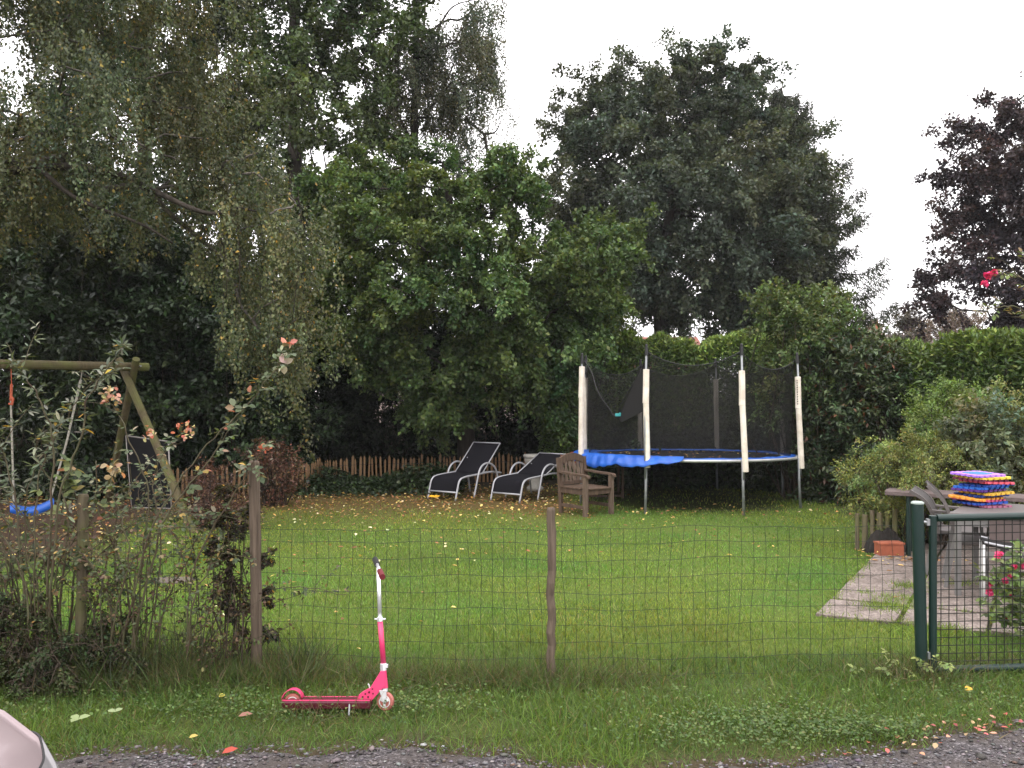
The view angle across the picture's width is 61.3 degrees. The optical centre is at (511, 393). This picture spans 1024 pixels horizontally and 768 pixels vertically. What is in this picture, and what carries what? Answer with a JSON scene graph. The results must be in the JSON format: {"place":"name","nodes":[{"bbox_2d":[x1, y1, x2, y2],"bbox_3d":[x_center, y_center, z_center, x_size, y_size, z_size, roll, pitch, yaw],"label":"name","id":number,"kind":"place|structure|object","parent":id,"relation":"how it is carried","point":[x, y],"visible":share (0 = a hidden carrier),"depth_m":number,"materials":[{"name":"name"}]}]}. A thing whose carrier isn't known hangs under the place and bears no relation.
{"place":"outdoors","nodes":[
{"label":"outdoors","id":0,"kind":"place"},
{"bbox_2d":[0,407,1023,767],"bbox_3d":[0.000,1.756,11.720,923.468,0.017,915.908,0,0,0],"label":"lawn","id":1,"kind":"structure","parent":0,"point":[632,503],"depth_m":7.44,"materials":[{"name":"plant"}]},
{"bbox_2d":[0,319,132,662],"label":"willow shrub","id":2,"kind":"object","parent":1,"relation":"on","point":[99,381],"visible":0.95,"depth_m":5.26,"materials":[{"name":"green plant"}]},
{"bbox_2d":[0,454,140,652],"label":"bramble","id":3,"kind":"object","parent":1,"relation":"on","point":[65,468],"visible":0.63,"depth_m":5.39,"materials":[{"name":"plant"}]},
{"bbox_2d":[0,592,151,704],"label":"brushwood","id":4,"kind":"object","parent":1,"relation":"on","point":[42,625],"visible":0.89,"depth_m":5.14,"materials":[{"name":"brown plant"}]},
{"bbox_2d":[0,177,191,501],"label":"evergreen shrub","id":5,"kind":"object","parent":1,"relation":"on","point":[67,314],"visible":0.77,"depth_m":14.24,"materials":[{"name":"green plant"}]},
{"bbox_2d":[0,357,196,532],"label":"swing set","id":6,"kind":"object","parent":1,"relation":"on","point":[129,379],"visible":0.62,"depth_m":11.86,"materials":[{"name":"wood"}]},
{"bbox_2d":[8,369,82,515],"bbox_3d":[-6.085,0.619,11.349,0.931,1.901,0.366,0,0,-42],"label":"swing","id":7,"kind":"object","parent":6,"relation":"hanging from","point":[43,507],"visible":0.68,"depth_m":11.19,"materials":[{"name":"blue plastic"}]},
{"bbox_2d":[78,385,216,664],"bbox_3d":[-2.264,0.857,5.373,0.831,1.828,0.312,0,0,0],"label":"rose bush","id":8,"kind":"object","parent":1,"relation":"on","point":[119,464],"visible":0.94,"depth_m":5.36,"materials":[{"name":"green plant"}]},
{"bbox_2d":[125,435,171,508],"bbox_3d":[-5.553,1.193,13.206,0.952,1.099,0.235,0,0,13],"label":"sun lounger","id":9,"kind":"object","parent":1,"relation":"on","point":[140,446],"visible":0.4,"depth_m":13.22,"materials":[{"name":"fabric"}]},
{"bbox_2d":[0,115,316,462],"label":"dark tree","id":10,"kind":"object","parent":1,"relation":"on","point":[117,192],"visible":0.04,"depth_m":18.46,"materials":[{"name":"green plant"}]},
{"bbox_2d":[9,0,310,241],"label":"dark tree","id":11,"kind":"object","parent":1,"relation":"on","point":[226,35],"visible":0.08,"depth_m":22.98,"materials":[{"name":"green plant"}]},
{"bbox_2d":[0,528,326,681],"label":"briar","id":12,"kind":"object","parent":1,"relation":"on","point":[214,652],"visible":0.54,"depth_m":5.28,"materials":[{"name":"green plant"}]},
{"bbox_2d":[0,440,348,683],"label":"hedgerow tangle","id":13,"kind":"object","parent":1,"relation":"on","point":[89,565],"visible":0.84,"depth_m":5.33,"materials":[{"name":"plant"}]},
{"bbox_2d":[156,577,195,583],"bbox_3d":[-3.179,1.759,8.086,0.416,0.042,0.249,0,0,0],"label":"stepping stone","id":14,"kind":"object","parent":1,"relation":"on","point":[167,579],"visible":0.15,"depth_m":8.08,"materials":[{"name":"grey stone"}]},
{"bbox_2d":[0,598,357,705],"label":"tall weeds","id":15,"kind":"object","parent":1,"relation":"on","point":[173,652],"visible":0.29,"depth_m":5.24,"materials":[{"name":"green plant"}]},
{"bbox_2d":[0,0,362,470],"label":"weeping birch","id":16,"kind":"object","parent":1,"relation":"on","point":[56,28],"visible":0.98,"depth_m":10.09,"materials":[{"name":"green plant"}]},
{"bbox_2d":[116,337,297,676],"bbox_3d":[-1.766,0.725,5.181,1.270,2.093,0.364,0,0,20],"label":"rose bush","id":17,"kind":"object","parent":1,"relation":"on","point":[284,358],"visible":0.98,"depth_m":5.19,"materials":[{"name":"green plant"}]},
{"bbox_2d":[172,455,264,532],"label":"twiggy shrub","id":18,"kind":"object","parent":1,"relation":"on","point":[205,499],"visible":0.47,"depth_m":11.19,"materials":[{"name":"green plant"}]},
{"bbox_2d":[91,192,349,490],"bbox_3d":[-5.730,-0.964,16.203,5.349,5.663,3.610,0,0,19],"label":"evergreen shrub","id":19,"kind":"object","parent":1,"relation":"on","point":[206,387],"visible":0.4,"depth_m":15.29,"materials":[{"name":"green plant"}]},
{"bbox_2d":[248,461,262,671],"bbox_3d":[-1.581,1.143,5.333,0.087,1.456,0.072,0,0,0],"label":"fence post","id":20,"kind":"object","parent":1,"relation":"on","point":[255,550],"visible":0.76,"depth_m":5.30,"materials":[{"name":"wood"}]},
{"bbox_2d":[226,435,310,506],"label":"red shrub","id":21,"kind":"object","parent":1,"relation":"on","point":[286,487],"visible":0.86,"depth_m":13.51,"materials":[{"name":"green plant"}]},
{"bbox_2d":[192,0,446,449],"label":"tall oak","id":22,"kind":"object","parent":1,"relation":"on","point":[304,82],"visible":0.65,"depth_m":19.79,"materials":[{"name":"green plant"}]},
{"bbox_2d":[265,301,392,474],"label":"yew shrub","id":23,"kind":"object","parent":1,"relation":"on","point":[332,450],"visible":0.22,"depth_m":18.24,"materials":[{"name":"green plant"}]},
{"bbox_2d":[246,461,466,499],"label":"ivy","id":24,"kind":"object","parent":1,"relation":"on","point":[356,484],"visible":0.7,"depth_m":15.29,"materials":[{"name":"green plant"}]},
{"bbox_2d":[172,452,540,500],"bbox_3d":[-2.901,1.450,15.854,7.441,0.600,1.005,0,0,-29],"label":"paling fence","id":25,"kind":"object","parent":1,"relation":"on","point":[353,465],"visible":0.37,"depth_m":16.41,"materials":[{"name":"wood"}]},
{"bbox_2d":[321,307,485,473],"bbox_3d":[-2.734,-0.370,19.457,4.507,4.487,3.694,0,0,39],"label":"yew shrub","id":26,"kind":"object","parent":1,"relation":"on","point":[391,447],"visible":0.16,"depth_m":18.80,"materials":[{"name":"green plant"}]},
{"bbox_2d":[359,0,529,455],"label":"drooping birch","id":27,"kind":"object","parent":1,"relation":"on","point":[420,75],"visible":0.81,"depth_m":21.53,"materials":[{"name":"green plant"}]},
{"bbox_2d":[0,524,905,677],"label":"wire fence","id":28,"kind":"object","parent":1,"relation":"on","point":[539,592],"visible":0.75,"depth_m":5.36,"materials":[{"name":"green metal"}]},
{"bbox_2d":[427,442,501,500],"bbox_3d":[-0.798,1.307,14.793,0.682,0.895,1.339,0,0,34],"label":"sun lounger","id":29,"kind":"object","parent":1,"relation":"on","point":[476,460],"visible":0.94,"depth_m":14.91,"materials":[{"name":"black fabric"}]},
{"bbox_2d":[284,129,662,482],"bbox_3d":[-0.687,-1.611,16.259,7.143,6.834,4.288,0,0,0],"label":"garden oak","id":30,"kind":"object","parent":1,"relation":"on","point":[443,235],"visible":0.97,"depth_m":15.65,"materials":[{"name":"green plant"}]},
{"bbox_2d":[0,483,970,648],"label":"fallen leaves","id":31,"kind":"object","parent":1,"relation":"on","point":[526,507],"visible":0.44,"depth_m":12.83,"materials":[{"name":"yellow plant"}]},
{"bbox_2d":[395,273,576,475],"bbox_3d":[-0.540,-0.484,19.230,4.381,4.736,3.717,0,0,0],"label":"yew shrub","id":32,"kind":"object","parent":1,"relation":"on","point":[509,430],"visible":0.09,"depth_m":18.76,"materials":[{"name":"green plant"}]},
{"bbox_2d":[0,671,1023,754],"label":"clover","id":33,"kind":"object","parent":1,"relation":"on","point":[818,720],"visible":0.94,"depth_m":4.56,"materials":[{"name":"green plant"}]},
{"bbox_2d":[490,452,563,502],"bbox_3d":[0.300,1.397,14.544,0.682,0.715,1.445,0,0,36],"label":"sun lounger","id":34,"kind":"object","parent":1,"relation":"on","point":[540,464],"visible":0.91,"depth_m":14.45,"materials":[{"name":"black fabric"}]},
{"bbox_2d":[523,454,542,490],"bbox_3d":[0.416,1.425,15.600,0.430,0.650,0.423,0,0,0],"label":"stone urn","id":35,"kind":"object","parent":1,"relation":"on","point":[535,482],"visible":0.41,"depth_m":15.51,"materials":[{"name":"grey stone"}]},
{"bbox_2d":[546,507,555,681],"bbox_3d":[0.237,1.281,5.237,0.064,1.180,0.063,0,0,0],"label":"fence post","id":36,"kind":"object","parent":1,"relation":"on","point":[550,585],"visible":0.82,"depth_m":5.21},
{"bbox_2d":[480,317,674,471],"bbox_3d":[1.249,-0.247,19.902,4.030,4.253,3.726,0,0,-20],"label":"yew shrub","id":37,"kind":"object","parent":1,"relation":"on","point":[526,419],"visible":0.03,"depth_m":19.02,"materials":[{"name":"green plant"}]},
{"bbox_2d":[556,453,615,516],"bbox_3d":[1.078,1.333,12.672,0.582,0.896,0.686,0,0,-38],"label":"garden armchair","id":38,"kind":"object","parent":1,"relation":"on","point":[585,489],"visible":0.94,"depth_m":12.69,"materials":[{"name":"brown wood"}]},
{"bbox_2d":[546,211,645,477],"bbox_3d":[1.483,-1.027,17.971,2.735,5.659,2.736,0,0,0],"label":"oak","id":39,"kind":"object","parent":1,"relation":"on","point":[623,323],"visible":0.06,"depth_m":17.63,"materials":[{"name":"green plant"}]},
{"bbox_2d":[587,464,623,497],"bbox_3d":[1.550,1.440,14.725,0.635,0.620,0.585,0,0,0],"label":"garden chair","id":40,"kind":"object","parent":1,"relation":"on","point":[618,492],"visible":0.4,"depth_m":14.45,"materials":[{"name":"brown wood"}]},
{"bbox_2d":[590,462,723,490],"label":"shrub","id":41,"kind":"object","parent":1,"relation":"on","point":[663,474],"visible":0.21,"depth_m":15.88,"materials":[{"name":"green plant"}]},
{"bbox_2d":[573,343,803,515],"bbox_3d":[2.805,0.569,14.196,3.714,2.525,3.661,0,-1,0],"label":"trampoline","id":42,"kind":"object","parent":1,"relation":"on","point":[651,410],"visible":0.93,"depth_m":12.75,"materials":[{"name":"fabric"}]},
{"bbox_2d":[531,23,864,344],"bbox_3d":[5.896,-5.460,28.825,11.987,14.531,8.944,0,0,0],"label":"oak","id":43,"kind":"object","parent":1,"relation":"on","point":[682,169],"visible":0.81,"depth_m":27.44,"materials":[{"name":"green plant"}]},
{"bbox_2d":[536,328,859,478],"bbox_3d":[3.842,0.212,18.013,6.772,3.234,2.568,0,0,0],"label":"laurel hedge","id":44,"kind":"object","parent":1,"relation":"on","point":[678,350],"visible":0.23,"depth_m":17.50,"materials":[{"name":"green plant"}]},
{"bbox_2d":[672,459,758,488],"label":"shrub","id":45,"kind":"object","parent":1,"relation":"on","point":[707,471],"visible":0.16,"depth_m":16.07,"materials":[{"name":"green plant"}]},
{"bbox_2d":[709,430,806,492],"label":"shrub","id":46,"kind":"object","parent":1,"relation":"on","point":[764,481],"visible":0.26,"depth_m":15.40,"materials":[{"name":"green plant"}]},
{"bbox_2d":[738,276,878,498],"bbox_3d":[5.031,-0.126,14.579,2.393,3.829,2.077,0,0,-38],"label":"leafy shrub","id":47,"kind":"object","parent":1,"relation":"on","point":[783,326],"visible":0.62,"depth_m":14.29,"materials":[{"name":"green plant"}]},
{"bbox_2d":[723,86,901,335],"bbox_3d":[10.590,-4.699,31.014,7.015,12.902,7.220,0,0,0],"label":"broadleaf tree","id":48,"kind":"object","parent":1,"relation":"on","point":[784,102],"visible":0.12,"depth_m":29.96,"materials":[{"name":"green plant"}]},
{"bbox_2d":[774,319,917,505],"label":"rhododendron","id":49,"kind":"object","parent":1,"relation":"on","point":[860,418],"visible":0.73,"depth_m":13.85,"materials":[{"name":"green plant"}]},
{"bbox_2d":[855,508,896,550],"bbox_3d":[4.050,1.512,9.610,0.440,0.477,0.064,0,0,15],"label":"log edging","id":50,"kind":"object","parent":1,"relation":"on","point":[879,524],"visible":0.58,"depth_m":9.61,"materials":[{"name":"brown wood"}]},
{"bbox_2d":[848,648,954,679],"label":"weed","id":51,"kind":"object","parent":1,"relation":"on","point":[924,665],"visible":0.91,"depth_m":5.23,"materials":[{"name":"plant"}]},
{"bbox_2d":[881,302,928,340],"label":"distant tree","id":52,"kind":"object","parent":1,"relation":"on","point":[903,319],"visible":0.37,"depth_m":49.32,"materials":[{"name":"green plant"}]},
{"bbox_2d":[829,423,996,546],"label":"feathery shrub","id":53,"kind":"object","parent":1,"relation":"on","point":[898,474],"visible":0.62,"depth_m":9.82,"materials":[{"name":"green plant"}]},
{"bbox_2d":[911,501,929,674],"bbox_3d":[2.558,1.260,5.381,0.144,1.182,0.078,0,0,0],"label":"gate post","id":54,"kind":"object","parent":1,"relation":"on","point":[919,576],"visible":0.75,"depth_m":5.35,"materials":[{"name":"metal"}]},
{"bbox_2d":[929,512,1023,673],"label":"garden gate","id":55,"kind":"structure","parent":54,"relation":"attached to","point":[933,573],"depth_m":5.38,"materials":[{"name":"metal"}]},
{"bbox_2d":[843,708,1022,754],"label":"fallen petals","id":56,"kind":"object","parent":1,"relation":"on","point":[934,745],"visible":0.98,"depth_m":4.41,"materials":[{"name":"plant"}]},
{"bbox_2d":[843,325,1023,485],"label":"laurel hedge","id":57,"kind":"object","parent":1,"relation":"on","point":[987,355],"visible":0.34,"depth_m":12.88,"materials":[{"name":"green plant"}]},
{"bbox_2d":[903,302,987,342],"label":"bare tree","id":58,"kind":"object","parent":1,"relation":"on","point":[951,321],"visible":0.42,"depth_m":47.35,"materials":[{"name":"brown plant"}]},
{"bbox_2d":[895,374,1023,498],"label":"round shrub","id":59,"kind":"object","parent":1,"relation":"on","point":[924,411],"visible":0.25,"depth_m":10.79,"materials":[{"name":"green plant"}]},
{"bbox_2d":[898,68,1023,341],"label":"copper beech","id":60,"kind":"object","parent":1,"relation":"on","point":[998,181],"visible":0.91,"depth_m":24.57,"materials":[{"name":"purple plant"}]},
{"bbox_2d":[926,384,1023,535],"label":"grey shrub","id":61,"kind":"object","parent":1,"relation":"on","point":[961,425],"visible":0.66,"depth_m":9.99,"materials":[{"name":"green plant"}]},
{"bbox_2d":[973,539,1023,637],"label":"rose bush","id":62,"kind":"object","parent":1,"relation":"on","point":[1016,598],"visible":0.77,"depth_m":5.99,"materials":[{"name":"green plant"}]},
{"bbox_2d":[973,247,1023,320],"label":"climbing rose","id":63,"kind":"object","parent":1,"relation":"on","point":[993,272],"visible":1,"depth_m":5.97,"materials":[{"name":"plant"}]},
{"bbox_2d":[977,374,1023,503],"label":"olive shrub","id":64,"kind":"object","parent":1,"relation":"on","point":[1013,410],"visible":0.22,"depth_m":10.11,"materials":[{"name":"green plant"}]},
{"bbox_2d":[0,643,1023,767],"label":"verge grass","id":65,"kind":"structure","parent":0,"point":[571,694],"depth_m":4.74,"materials":[{"name":"green plant"}]},
{"bbox_2d":[70,714,89,721],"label":"leaf sprig","id":66,"kind":"object","parent":65,"relation":"on","point":[75,717],"visible":1,"depth_m":4.50,"materials":[{"name":"plant"}]},
{"bbox_2d":[74,494,88,665],"bbox_3d":[-2.694,1.250,5.407,0.087,1.242,0.081,0,0,0],"label":"fence post","id":67,"kind":"object","parent":65,"relation":"on","point":[80,606],"visible":0.66,"depth_m":5.38,"materials":[{"name":"brown wood"}]},
{"bbox_2d":[108,708,122,711],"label":"leaf sprig","id":68,"kind":"object","parent":65,"relation":"on","point":[112,709],"visible":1,"depth_m":4.60,"materials":[{"name":"plant"}]},
{"bbox_2d":[239,712,251,715],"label":"fallen leaf","id":69,"kind":"object","parent":65,"relation":"on","point":[244,714],"visible":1,"depth_m":4.56,"materials":[{"name":"pink plant"}]},
{"bbox_2d":[281,557,393,715],"bbox_3d":[-0.968,1.349,4.765,0.571,0.800,0.349,0,0,-25],"label":"kick scooter","id":70,"kind":"object","parent":65,"relation":"on","point":[380,684],"visible":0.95,"depth_m":4.75,"materials":[{"name":"pink paint"}]},
{"bbox_2d":[0,631,1023,734],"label":"dry grass","id":71,"kind":"structure","parent":0,"point":[487,674],"depth_m":5.18,"materials":[{"name":"green plant"}]},
{"bbox_2d":[0,0,1023,391],"label":"sky","id":72,"kind":"structure","parent":0,"point":[885,69],"materials":[{"name":"white"}]},
{"bbox_2d":[375,337,699,429],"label":"house","id":73,"kind":"structure","parent":0,"point":[695,338],"depth_m":38.50,"materials":[{"name":"white tile"}]},
{"bbox_2d":[56,719,1023,767],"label":"driveway","id":74,"kind":"structure","parent":0,"point":[397,756],"depth_m":4.11,"materials":[{"name":"grey gravel"}]},
{"bbox_2d":[0,709,58,767],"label":"parked car","id":75,"kind":"object","parent":74,"relation":"on","point":[22,746],"visible":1,"depth_m":2.73,"materials":[{"name":"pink metal"}]},
{"bbox_2d":[223,746,237,752],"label":"fallen leaf","id":76,"kind":"object","parent":74,"relation":"on","point":[229,749],"visible":1,"depth_m":4.15,"materials":[{"name":"plant"}]},
{"bbox_2d":[861,306,891,338],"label":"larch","id":77,"kind":"object","parent":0,"point":[874,311],"visible":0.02,"depth_m":43.68,"materials":[{"name":"green plant"}]},
{"bbox_2d":[868,321,932,342],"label":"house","id":78,"kind":"structure","parent":0,"point":[891,335],"depth_m":61.95,"materials":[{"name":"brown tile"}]},
{"bbox_2d":[816,543,1023,637],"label":"patio","id":79,"kind":"structure","parent":0,"point":[877,569],"depth_m":7.43,"materials":[{"name":"grey stone"}]},
{"bbox_2d":[863,527,905,553],"bbox_3d":[4.110,1.613,9.520,0.440,0.274,0.200,0,0,0],"label":"plastic sack","id":80,"kind":"object","parent":79,"relation":"on","point":[887,533],"visible":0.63,"depth_m":9.48,"materials":[{"name":"plastic"}]},
{"bbox_2d":[873,540,904,555],"bbox_3d":[4.050,1.664,9.280,0.275,0.146,0.165,0,0,0],"label":"planter box","id":81,"kind":"object","parent":79,"relation":"on","point":[887,546],"visible":0.87,"depth_m":9.21,"materials":[{"name":"ceramic"}]},
{"bbox_2d":[811,560,1023,642],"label":"joint weeds","id":82,"kind":"object","parent":79,"relation":"on","point":[907,607],"visible":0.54,"depth_m":6.97,"materials":[{"name":"green plant"}]},
{"bbox_2d":[923,470,938,542],"bbox_3d":[4.820,1.320,9.950,0.159,0.866,0.100,0,0,0],"label":"wooden post","id":83,"kind":"object","parent":79,"relation":"on","point":[927,534],"visible":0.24,"depth_m":9.93,"materials":[{"name":"brown wood"}]},
{"bbox_2d":[909,485,989,576],"bbox_3d":[4.282,1.345,8.454,0.684,0.816,0.485,0,0,30],"label":"patio chair","id":84,"kind":"object","parent":79,"relation":"on","point":[926,498],"visible":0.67,"depth_m":8.37,"materials":[{"name":"grey plastic"}]},
{"bbox_2d":[885,488,1023,555],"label":"plank table","id":85,"kind":"object","parent":79,"relation":"on","point":[946,493],"visible":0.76,"depth_m":9.23,"materials":[{"name":"brown wood"}]},
{"bbox_2d":[925,480,1010,587],"bbox_3d":[4.138,1.285,7.848,0.687,0.935,0.485,0,0,24],"label":"patio chair","id":86,"kind":"object","parent":79,"relation":"on","point":[934,490],"visible":0.48,"depth_m":7.74,"materials":[{"name":"grey plastic"}]},
{"bbox_2d":[949,504,1023,595],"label":"resin table","id":87,"kind":"object","parent":79,"relation":"on","point":[969,509],"visible":0.45,"depth_m":7.38,"materials":[{"name":"grey plastic"}]},
{"bbox_2d":[958,503,1011,507],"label":"foam mat","id":88,"kind":"object","parent":87,"relation":"on","point":[996,506],"visible":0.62,"depth_m":7.69,"materials":[{"name":"pink plastic"}]},
{"bbox_2d":[952,500,1007,505],"bbox_3d":[4.239,0.981,7.832,0.342,0.035,0.343,0,0,-14],"label":"foam mat","id":89,"kind":"object","parent":88,"relation":"on","point":[977,503],"visible":0.69,"depth_m":7.71,"materials":[{"name":"blue plastic"}]},
{"bbox_2d":[951,498,1005,501],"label":"foam mat","id":90,"kind":"object","parent":89,"relation":"on","point":[986,500],"visible":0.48,"depth_m":7.75,"materials":[{"name":"red plastic"}]},
{"bbox_2d":[948,494,1002,501],"bbox_3d":[4.206,0.935,7.840,0.342,0.039,0.343,0,0,-28],"label":"foam mat","id":91,"kind":"object","parent":90,"relation":"on","point":[957,496],"visible":0.66,"depth_m":7.73,"materials":[{"name":"orange plastic"}]},
{"bbox_2d":[954,492,1008,497],"bbox_3d":[4.265,0.913,7.855,0.342,0.032,0.342,0,0,-12],"label":"foam mat","id":92,"kind":"object","parent":91,"relation":"on","point":[971,495],"visible":0.58,"depth_m":7.71,"materials":[{"name":"plastic"}]},
{"bbox_2d":[959,490,1014,495],"bbox_3d":[4.303,0.890,7.840,0.342,0.030,0.342,0,0,-23],"label":"foam mat","id":93,"kind":"object","parent":92,"relation":"on","point":[1006,492],"visible":0.52,"depth_m":7.71,"materials":[{"name":"plastic"}]},
{"bbox_2d":[951,487,1005,492],"bbox_3d":[4.237,0.868,7.853,0.342,0.030,0.342,0,0,-25],"label":"foam mat","id":94,"kind":"object","parent":93,"relation":"on","point":[982,491],"visible":0.6,"depth_m":7.73,"materials":[{"name":"blue plastic"}]},
{"bbox_2d":[953,485,1008,489],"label":"foam mat","id":95,"kind":"object","parent":94,"relation":"on","point":[969,487],"visible":0.56,"depth_m":7.74,"materials":[{"name":"blue plastic"}]},
{"bbox_2d":[959,482,1012,487],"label":"foam mat","id":96,"kind":"object","parent":95,"relation":"on","point":[980,485],"visible":0.63,"depth_m":7.73,"materials":[{"name":"blue plastic"}]},
{"bbox_2d":[959,479,1014,484],"bbox_3d":[4.314,0.800,7.857,0.342,0.036,0.342,0,0,-14],"label":"foam mat","id":97,"kind":"object","parent":96,"relation":"on","point":[1013,483],"visible":0.58,"depth_m":7.71,"materials":[{"name":"plastic"}]},
{"bbox_2d":[953,476,1008,481],"bbox_3d":[4.257,0.778,7.853,0.342,0.031,0.342,0,0,-16],"label":"foam mat","id":98,"kind":"object","parent":97,"relation":"on","point":[978,480],"visible":0.66,"depth_m":7.72,"materials":[{"name":"plastic"}]},
{"bbox_2d":[955,475,1010,479],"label":"foam mat","id":99,"kind":"object","parent":98,"relation":"on","point":[996,478],"visible":0.59,"depth_m":7.71,"materials":[{"name":"yellow plastic"}]},
{"bbox_2d":[950,471,1005,477],"bbox_3d":[4.237,0.733,7.866,0.342,0.028,0.342,0,0,-18],"label":"foam mat","id":100,"kind":"object","parent":99,"relation":"on","point":[978,474],"visible":1,"depth_m":7.80,"materials":[{"name":"purple plastic"}]},
{"bbox_2d":[979,536,1023,605],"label":"stool","id":101,"kind":"object","parent":79,"relation":"on","point":[984,539],"visible":0.56,"depth_m":7.02,"materials":[{"name":"white plastic"}]}
]}

